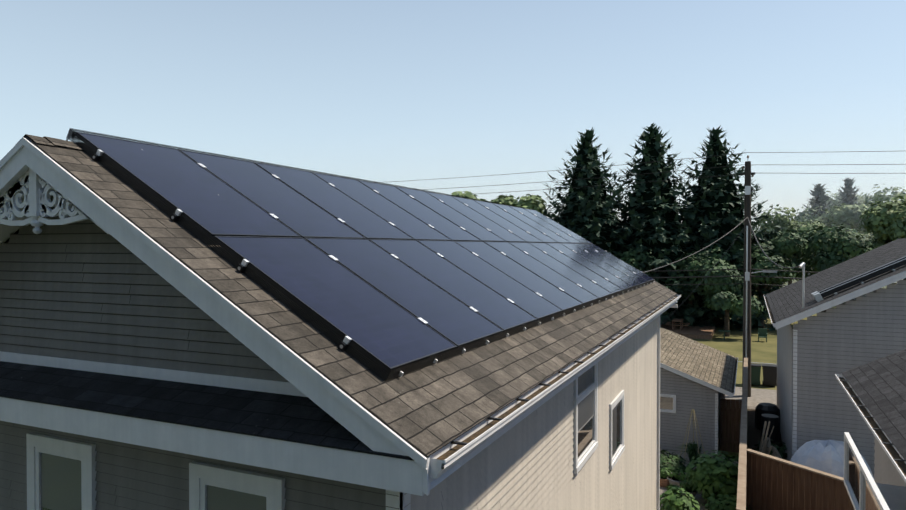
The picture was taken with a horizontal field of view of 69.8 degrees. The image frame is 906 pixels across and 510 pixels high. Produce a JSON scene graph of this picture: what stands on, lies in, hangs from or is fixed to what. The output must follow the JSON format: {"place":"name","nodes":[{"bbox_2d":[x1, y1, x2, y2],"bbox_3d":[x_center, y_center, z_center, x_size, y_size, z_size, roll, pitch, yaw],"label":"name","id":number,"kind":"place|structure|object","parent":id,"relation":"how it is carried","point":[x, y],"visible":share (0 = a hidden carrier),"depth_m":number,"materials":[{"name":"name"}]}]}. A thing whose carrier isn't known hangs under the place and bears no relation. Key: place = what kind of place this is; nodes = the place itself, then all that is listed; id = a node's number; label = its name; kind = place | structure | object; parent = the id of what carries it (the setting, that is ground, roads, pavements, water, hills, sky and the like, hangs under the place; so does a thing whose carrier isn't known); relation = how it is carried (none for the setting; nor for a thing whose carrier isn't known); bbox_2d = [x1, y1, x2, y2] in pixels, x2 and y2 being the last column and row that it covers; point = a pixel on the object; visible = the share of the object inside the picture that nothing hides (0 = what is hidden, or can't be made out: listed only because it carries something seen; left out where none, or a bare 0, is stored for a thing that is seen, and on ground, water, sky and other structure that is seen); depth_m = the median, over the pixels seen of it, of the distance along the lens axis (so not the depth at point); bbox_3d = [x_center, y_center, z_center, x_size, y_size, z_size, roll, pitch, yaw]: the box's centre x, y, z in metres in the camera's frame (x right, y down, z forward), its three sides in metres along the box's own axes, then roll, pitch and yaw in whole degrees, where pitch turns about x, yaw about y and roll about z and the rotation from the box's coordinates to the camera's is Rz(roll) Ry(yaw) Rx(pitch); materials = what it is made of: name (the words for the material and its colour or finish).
{"place":"outdoors","nodes":[
{"label":"outdoors","id":0,"kind":"place"},
{"bbox_2d":[0,361,413,460],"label":"pent roof shingles","id":1,"kind":"object","parent":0,"point":[296,419],"visible":0.83,"depth_m":4.61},
{"bbox_2d":[4,134,676,457],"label":"house roof shingles","id":2,"kind":"object","parent":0,"point":[427,411],"visible":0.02,"depth_m":4.66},
{"bbox_2d":[92,154,353,350],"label":"solar rails","id":3,"kind":"object","parent":2,"relation":"on","point":[176,218],"depth_m":4.64,"materials":[{"name":"black metal"}]},
{"bbox_2d":[93,156,342,348],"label":"solar rail end caps","id":4,"kind":"object","parent":3,"relation":"attached to","point":[239,268],"visible":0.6,"depth_m":4.61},
{"bbox_2d":[76,132,653,372],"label":"solar panel frames","id":5,"kind":"structure","parent":3,"relation":"on","point":[393,368],"depth_m":6.15,"materials":[{"name":"black metal"}]},
{"bbox_2d":[80,133,652,366],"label":"solar panels","id":6,"kind":"object","parent":5,"relation":"in","point":[381,327],"visible":0.94,"depth_m":6.41,"materials":[{"name":"blue glass"}]},
{"bbox_2d":[96,149,654,376],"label":"panel clamps","id":7,"kind":"object","parent":3,"relation":"attached to","point":[346,340],"visible":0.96,"depth_m":6.20,"materials":[{"name":"silver metal"}]},
{"bbox_2d":[66,128,654,381],"bbox_3d":[0.811,-0.192,10.523,3.110,1.854,12.824,0,1,25],"label":"solar panel edge","id":8,"kind":"object","parent":2,"relation":"on","point":[72,134],"visible":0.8,"depth_m":4.86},
{"bbox_2d":[0,0,905,315],"label":"sky","id":9,"kind":"structure","parent":0,"point":[382,91],"materials":[{"name":"blue"}]},
{"bbox_2d":[660,449,738,509],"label":"yard paving","id":10,"kind":"structure","parent":0,"point":[699,498],"depth_m":18.83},
{"bbox_2d":[660,478,671,487],"bbox_3d":[6.186,6.638,19.029,0.446,0.280,0.458,0,1,25],"label":"plant pot","id":11,"kind":"object","parent":10,"relation":"on","point":[664,482],"visible":0.38,"depth_m":18.86,"materials":[{"name":"ceramic"}]},
{"bbox_2d":[660,468,670,477],"bbox_3d":[6.191,6.392,19.029,0.388,0.308,0.387,0,1,25],"label":"pot plant","id":12,"kind":"object","parent":11,"relation":"in","point":[665,474],"visible":0.94,"depth_m":18.93,"materials":[{"name":"green plant"}]},
{"bbox_2d":[660,450,688,471],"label":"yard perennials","id":13,"kind":"object","parent":10,"relation":"on","point":[673,459],"visible":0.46,"depth_m":20.07,"materials":[{"name":"green plant"}]},
{"bbox_2d":[666,473,688,485],"bbox_3d":[6.636,6.629,18.933,0.852,0.300,0.874,0,1,25],"label":"rock","id":14,"kind":"object","parent":10,"relation":"on","point":[672,481],"visible":0.25,"depth_m":18.78,"materials":[{"name":"stone"}]},
{"bbox_2d":[668,467,689,480],"bbox_3d":[6.641,6.379,18.941,0.698,0.305,0.702,0,1,25],"label":"bowl planter plant","id":15,"kind":"object","parent":14,"relation":"in","point":[677,476],"visible":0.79,"depth_m":18.82,"materials":[{"name":"green plant"}]},
{"bbox_2d":[660,487,699,509],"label":"yard shrub","id":16,"kind":"object","parent":10,"relation":"on","point":[671,500],"visible":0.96,"depth_m":16.10,"materials":[{"name":"green plant"}]},
{"bbox_2d":[679,486,696,498],"bbox_3d":[6.532,6.659,18.102,0.527,0.260,0.541,0,1,25],"label":"yard planter pot","id":17,"kind":"object","parent":10,"relation":"on","point":[693,493],"visible":0.23,"depth_m":17.92,"materials":[{"name":"stone"}]},
{"bbox_2d":[679,480,693,491],"bbox_3d":[6.531,6.421,18.105,0.443,0.317,0.453,0,1,-8],"label":"shrub","id":18,"kind":"object","parent":17,"relation":"in","point":[685,486],"visible":0.62,"depth_m":17.99,"materials":[{"name":"green plant"}]},
{"bbox_2d":[676,441,706,461],"bbox_3d":[7.762,6.361,21.036,1.188,0.784,1.175,-1,1,-37],"label":"grass clump","id":19,"kind":"object","parent":10,"relation":"on","point":[692,448],"visible":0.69,"depth_m":20.98,"materials":[{"name":"green plant"}]},
{"bbox_2d":[680,410,704,463],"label":"yard bamboo stakes","id":20,"kind":"object","parent":10,"relation":"on","point":[693,432],"visible":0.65,"depth_m":21.02,"materials":[{"name":"beige"}]},
{"bbox_2d":[685,450,738,500],"bbox_3d":[7.255,6.092,17.756,1.735,1.415,1.780,0,1,25],"label":"raspberry shrub","id":21,"kind":"object","parent":10,"relation":"on","point":[715,475],"visible":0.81,"depth_m":17.34,"materials":[{"name":"green plant"}]},
{"bbox_2d":[702,492,751,509],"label":"yard shrub","id":22,"kind":"object","parent":10,"relation":"on","point":[727,504],"visible":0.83,"depth_m":16.60,"materials":[{"name":"green plant"}]},
{"bbox_2d":[671,313,816,389],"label":"lawn","id":23,"kind":"structure","parent":0,"point":[763,350],"depth_m":46.19,"materials":[{"name":"green plant"}]},
{"bbox_2d":[540,127,660,275],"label":"spruce tree","id":24,"kind":"object","parent":23,"relation":"on","point":[588,213],"visible":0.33,"depth_m":56.54,"materials":[{"name":"green plant"}]},
{"bbox_2d":[612,246,655,275],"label":"understorey tree","id":25,"kind":"object","parent":23,"relation":"on","point":[626,255],"visible":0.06,"depth_m":54.42,"materials":[{"name":"green plant"}]},
{"bbox_2d":[610,123,713,326],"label":"spruce tree","id":26,"kind":"object","parent":23,"relation":"on","point":[655,207],"visible":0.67,"depth_m":56.31,"materials":[{"name":"green plant"}]},
{"bbox_2d":[660,319,714,339],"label":"garden bed","id":27,"kind":"object","parent":23,"relation":"on","point":[697,332],"visible":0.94,"depth_m":52.02,"materials":[{"name":"brown wood"}]},
{"bbox_2d":[659,245,732,316],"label":"understorey tree","id":28,"kind":"object","parent":23,"relation":"on","point":[691,263],"visible":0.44,"depth_m":54.11,"materials":[{"name":"green plant"}]},
{"bbox_2d":[718,330,729,339],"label":"table","id":29,"kind":"object","parent":23,"relation":"on","point":[724,331],"visible":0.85,"depth_m":48.78,"materials":[{"name":"green"}]},
{"bbox_2d":[695,255,762,336],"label":"understorey tree","id":30,"kind":"object","parent":23,"relation":"on","point":[718,299],"visible":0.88,"depth_m":49.56,"materials":[{"name":"green plant"}]},
{"bbox_2d":[667,125,798,332],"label":"spruce tree","id":31,"kind":"object","parent":23,"relation":"on","point":[719,214],"visible":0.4,"depth_m":56.34,"materials":[{"name":"green plant"}]},
{"bbox_2d":[758,328,767,341],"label":"lawn chair","id":32,"kind":"object","parent":23,"relation":"on","point":[762,333],"visible":0.88,"depth_m":48.27,"materials":[{"name":"green plastic"}]},
{"bbox_2d":[727,230,808,328],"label":"understorey tree","id":33,"kind":"object","parent":23,"relation":"on","point":[796,245],"visible":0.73,"depth_m":53.72,"materials":[{"name":"green plant"}]},
{"bbox_2d":[754,204,830,284],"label":"tree","id":34,"kind":"object","parent":23,"relation":"on","point":[781,222],"depth_m":66.98,"materials":[{"name":"green plant"}]},
{"bbox_2d":[789,221,877,311],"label":"understorey tree","id":35,"kind":"object","parent":23,"relation":"on","point":[835,249],"visible":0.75,"depth_m":53.15,"materials":[{"name":"green plant"}]},
{"bbox_2d":[856,193,905,279],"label":"tree","id":36,"kind":"object","parent":23,"relation":"on","point":[887,224],"visible":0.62,"depth_m":56.83,"materials":[{"name":"green plant"}]},
{"bbox_2d":[725,387,776,408],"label":"lane gravel","id":37,"kind":"structure","parent":0,"point":[756,398],"depth_m":30.43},
{"bbox_2d":[751,363,760,384],"bbox_3d":[15.236,6.073,32.953,0.720,1.059,0.679,0,1,25],"label":"trash bin","id":38,"kind":"object","parent":37,"relation":"on","point":[755,373],"visible":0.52,"depth_m":32.64,"materials":[{"name":"green plastic"}]},
{"bbox_2d":[762,364,776,385],"bbox_3d":[15.960,6.076,32.732,0.720,1.059,0.679,0,1,25],"label":"black lane wheelie bin","id":39,"kind":"object","parent":37,"relation":"on","point":[769,374],"visible":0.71,"depth_m":32.48,"materials":[{"name":"black plastic"}]},
{"bbox_2d":[740,155,776,396],"bbox_3d":[14.197,0.992,30.216,1.570,11.290,0.453,0,1,25],"label":"utility pole","id":40,"kind":"object","parent":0,"point":[748,173],"visible":0.92,"depth_m":30.30,"materials":[{"name":"wood"}]},
{"bbox_2d":[378,151,899,325],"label":"utility wires","id":41,"kind":"object","parent":40,"relation":"attached to","point":[713,242],"visible":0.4,"depth_m":30.26,"materials":[{"name":"black rubber"}]},
{"bbox_2d":[747,409,781,450],"bbox_3d":[11.000,6.763,18.922,4.450,0.001,18.200,0,1,25],"label":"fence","id":42,"kind":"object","parent":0,"point":[753,436],"depth_m":24.37,"materials":[{"name":"brown wood"}]},
{"bbox_2d":[758,437,770,453],"bbox_3d":[9.278,6.188,19.635,0.579,1.165,1.120,0,1,25],"label":"neighbour yard pallet","id":43,"kind":"object","parent":42,"relation":"on","point":[767,448],"visible":0.19,"depth_m":19.44,"materials":[{"name":"grey wood"}]},
{"bbox_2d":[755,403,779,442],"bbox_3d":[11.797,6.211,24.334,0.900,1.000,2.380,0,1,25],"label":"composter barrel","id":44,"kind":"object","parent":42,"relation":"on","point":[767,412],"visible":0.85,"depth_m":23.56,"materials":[{"name":"black plastic"}]},
{"bbox_2d":[759,421,775,454],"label":"wooden stakes","id":45,"kind":"object","parent":42,"relation":"on","point":[763,448],"visible":0.12,"depth_m":18.68,"materials":[{"name":"grey wood"}]},
{"bbox_2d":[754,439,786,459],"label":"neighbour yard weeds","id":46,"kind":"object","parent":42,"relation":"on","point":[782,451],"visible":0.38,"depth_m":20.28,"materials":[{"name":"green plant"}]},
{"bbox_2d":[771,446,781,458],"bbox_3d":[9.093,6.225,18.877,0.721,1.109,1.120,0,1,18],"label":"neighbour yard pallet","id":47,"kind":"object","parent":42,"relation":"on","point":[775,453],"visible":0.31,"depth_m":18.81,"materials":[{"name":"grey wood"}]},
{"bbox_2d":[746,449,853,509],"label":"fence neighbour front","id":48,"kind":"object","parent":42,"relation":"on","point":[774,483],"visible":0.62,"depth_m":15.54,"materials":[{"name":"brown wood"}]},
{"bbox_2d":[790,439,874,479],"bbox_3d":[9.772,5.786,16.881,2.265,1.997,1.670,0,1,25],"label":"tarp cover","id":49,"kind":"object","parent":42,"relation":"on","point":[826,456],"visible":0.35,"depth_m":16.58,"materials":[{"name":"white plastic"}]},
{"bbox_2d":[666,258,902,457],"bbox_3d":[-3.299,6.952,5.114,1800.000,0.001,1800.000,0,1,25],"label":"ground","id":50,"kind":"structure","parent":0,"point":[735,454],"depth_m":24.36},
{"bbox_2d":[0,196,657,509],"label":"house wall","id":51,"kind":"structure","parent":50,"relation":"on","point":[88,290],"depth_m":5.50,"materials":[{"name":"beige wood"}]},
{"bbox_2d":[0,351,424,495],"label":"trim board","id":52,"kind":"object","parent":51,"relation":"attached to","point":[385,472],"depth_m":4.40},
{"bbox_2d":[26,363,624,509],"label":"house windows","id":53,"kind":"structure","parent":51,"relation":"in","point":[61,473],"depth_m":5.51,"materials":[{"name":"white glass"}]},
{"bbox_2d":[0,138,676,495],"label":"roof trim","id":54,"kind":"structure","parent":51,"relation":"attached to","point":[20,158],"depth_m":4.28,"materials":[{"name":"white wood"}]},
{"bbox_2d":[0,168,108,233],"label":"gable trim","id":55,"kind":"structure","parent":54,"relation":"attached to","point":[37,203],"depth_m":5.06,"materials":[{"name":"white wood"}]},
{"bbox_2d":[386,317,657,509],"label":"corner boards","id":56,"kind":"object","parent":51,"relation":"attached to","point":[401,502],"depth_m":4.20,"materials":[{"name":"white wood"}]},
{"bbox_2d":[430,295,680,509],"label":"house gutters","id":57,"kind":"object","parent":51,"relation":"attached to","point":[449,459],"visible":0.42,"depth_m":5.38,"materials":[{"name":"white metal"}]},
{"bbox_2d":[451,191,509,205],"bbox_3d":[0.566,1.907,29.337,4.535,9.483,3.439,0,1,5],"label":"tree","id":58,"kind":"object","parent":50,"relation":"on","point":[468,194],"visible":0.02,"depth_m":28.06,"materials":[{"name":"green plant"}]},
{"bbox_2d":[491,194,546,213],"bbox_3d":[2.994,1.762,32.239,3.225,9.699,4.063,0,1,25],"label":"tree","id":59,"kind":"object","parent":50,"relation":"on","point":[533,203],"visible":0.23,"depth_m":32.23,"materials":[{"name":"green plant"}]},
{"bbox_2d":[660,367,724,455],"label":"house wall","id":60,"kind":"structure","parent":50,"relation":"on","point":[698,398],"depth_m":22.25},
{"bbox_2d":[660,363,730,396],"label":"garage roof trim","id":61,"kind":"structure","parent":60,"relation":"attached to","point":[697,380],"depth_m":21.84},
{"bbox_2d":[660,327,735,391],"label":"garage roof shingles","id":62,"kind":"object","parent":60,"relation":"on","point":[703,362],"visible":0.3,"depth_m":24.92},
{"bbox_2d":[660,358,737,453],"bbox_3d":[7.854,5.588,26.170,6.533,2.200,7.560,0,1,25],"label":"trim","id":63,"kind":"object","parent":60,"relation":"attached to","point":[667,403],"visible":0.65,"depth_m":22.43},
{"bbox_2d":[720,398,741,452],"bbox_3d":[9.543,5.829,22.167,0.795,1.820,0.114,0,1,25],"label":"garage fence gap","id":64,"kind":"object","parent":50,"relation":"on","point":[729,408],"visible":0.69,"depth_m":22.23,"materials":[{"name":"brown wood"}]},
{"bbox_2d":[736,358,747,509],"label":"fence","id":65,"kind":"object","parent":50,"relation":"on","point":[741,495],"visible":1,"depth_m":16.48,"materials":[{"name":"brown wood"}]},
{"bbox_2d":[796,183,842,303],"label":"spruce tree","id":66,"kind":"object","parent":50,"relation":"on","point":[819,203],"depth_m":80.92,"materials":[{"name":"green plant"}]},
{"bbox_2d":[789,203,875,245],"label":"tree","id":67,"kind":"object","parent":50,"relation":"on","point":[838,217],"depth_m":76.06,"materials":[{"name":"green plant"}]},
{"bbox_2d":[807,191,872,210],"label":"tree","id":68,"kind":"object","parent":50,"relation":"on","point":[836,200],"depth_m":103.52,"materials":[{"name":"green plant"}]},
{"bbox_2d":[776,280,905,478],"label":"house wall","id":69,"kind":"structure","parent":50,"relation":"on","point":[869,327],"depth_m":17.53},
{"bbox_2d":[764,295,796,455],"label":"corner trim","id":70,"kind":"structure","parent":69,"relation":"attached to","point":[794,386],"depth_m":17.94,"materials":[{"name":"white wood"}]},
{"bbox_2d":[775,271,905,329],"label":"roof trim","id":71,"kind":"structure","parent":69,"relation":"attached to","point":[844,298],"depth_m":17.20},
{"bbox_2d":[832,177,872,299],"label":"spruce tree","id":72,"kind":"object","parent":50,"relation":"on","point":[849,189],"depth_m":85.34,"materials":[{"name":"green plant"}]},
{"bbox_2d":[832,184,905,291],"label":"tree","id":73,"kind":"object","parent":50,"relation":"on","point":[889,197],"depth_m":81.00,"materials":[{"name":"green plant"}]},
{"bbox_2d":[874,437,905,486],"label":"wall siding","id":74,"kind":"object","parent":50,"relation":"on","point":[886,471],"visible":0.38,"depth_m":9.71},
{"bbox_2d":[835,374,905,509],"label":"white trim","id":75,"kind":"structure","parent":74,"relation":"attached to","point":[865,491],"depth_m":7.54,"materials":[{"name":"white wood"}]},
{"bbox_2d":[841,373,905,463],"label":"roof trim","id":76,"kind":"structure","parent":74,"relation":"attached to","point":[877,423],"depth_m":7.92,"materials":[{"name":"black metal"}]},
{"bbox_2d":[842,349,905,460],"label":"roof shingles","id":77,"kind":"object","parent":74,"relation":"on","point":[878,386],"visible":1,"depth_m":8.94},
{"bbox_2d":[766,238,905,322],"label":"neighbour roof shingles","id":78,"kind":"object","parent":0,"point":[785,302],"visible":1,"depth_m":22.05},
{"bbox_2d":[799,256,905,307],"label":"neighbour roof mast","id":79,"kind":"object","parent":78,"relation":"on","point":[836,288],"visible":1,"depth_m":18.05,"materials":[{"name":"grey metal"}]},
{"bbox_3d":[6.010,6.645,17.681,0.487,0.300,0.499,0,1,25],"label":"yard planter pot","id":80,"kind":"object","parent":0,"visible":0},
{"bbox_2d":[667,484,679,493],"bbox_3d":[6.006,6.396,17.681,0.403,0.303,0.417,0,1,-24],"label":"shrub","id":81,"kind":"object","parent":80,"relation":"in","point":[671,486],"visible":0.4,"depth_m":17.61,"materials":[{"name":"green plant"}]}
]}

